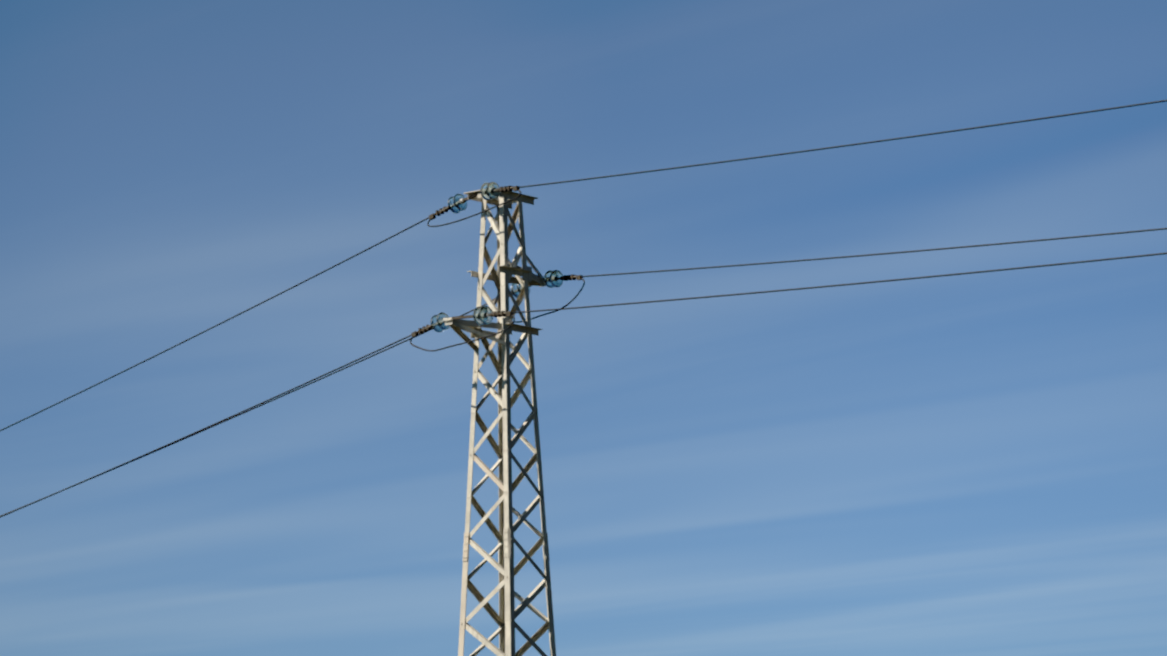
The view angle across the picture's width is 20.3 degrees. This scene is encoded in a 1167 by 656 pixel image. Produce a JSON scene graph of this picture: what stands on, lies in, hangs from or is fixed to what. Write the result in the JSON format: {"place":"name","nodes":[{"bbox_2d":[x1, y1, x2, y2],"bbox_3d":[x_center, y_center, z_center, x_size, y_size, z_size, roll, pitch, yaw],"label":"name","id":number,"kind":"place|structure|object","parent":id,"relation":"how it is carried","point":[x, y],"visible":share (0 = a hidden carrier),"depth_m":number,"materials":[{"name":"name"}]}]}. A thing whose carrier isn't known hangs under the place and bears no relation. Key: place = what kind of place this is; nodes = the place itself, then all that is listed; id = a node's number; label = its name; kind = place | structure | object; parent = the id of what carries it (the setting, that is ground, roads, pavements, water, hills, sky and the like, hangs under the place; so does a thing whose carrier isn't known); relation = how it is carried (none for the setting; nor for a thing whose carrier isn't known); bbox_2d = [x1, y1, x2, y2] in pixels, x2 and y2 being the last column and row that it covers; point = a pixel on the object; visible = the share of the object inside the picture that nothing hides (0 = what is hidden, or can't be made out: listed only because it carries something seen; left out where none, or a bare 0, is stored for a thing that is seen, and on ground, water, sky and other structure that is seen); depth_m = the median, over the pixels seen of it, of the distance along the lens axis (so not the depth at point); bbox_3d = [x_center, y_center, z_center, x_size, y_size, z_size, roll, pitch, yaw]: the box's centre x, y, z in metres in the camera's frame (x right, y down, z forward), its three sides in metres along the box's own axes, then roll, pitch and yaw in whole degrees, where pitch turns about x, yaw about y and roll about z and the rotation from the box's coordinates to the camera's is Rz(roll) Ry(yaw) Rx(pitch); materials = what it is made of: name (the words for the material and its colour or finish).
{"place":"outdoors","nodes":[
{"label":"outdoors","id":0,"kind":"place"},
{"bbox_2d":[0,0,1166,655],"label":"sky","id":1,"kind":"structure","parent":0,"point":[975,464],"materials":[{"name":"blue"}]},
{"label":"ground","id":2,"kind":"structure","parent":0,"visible":0},
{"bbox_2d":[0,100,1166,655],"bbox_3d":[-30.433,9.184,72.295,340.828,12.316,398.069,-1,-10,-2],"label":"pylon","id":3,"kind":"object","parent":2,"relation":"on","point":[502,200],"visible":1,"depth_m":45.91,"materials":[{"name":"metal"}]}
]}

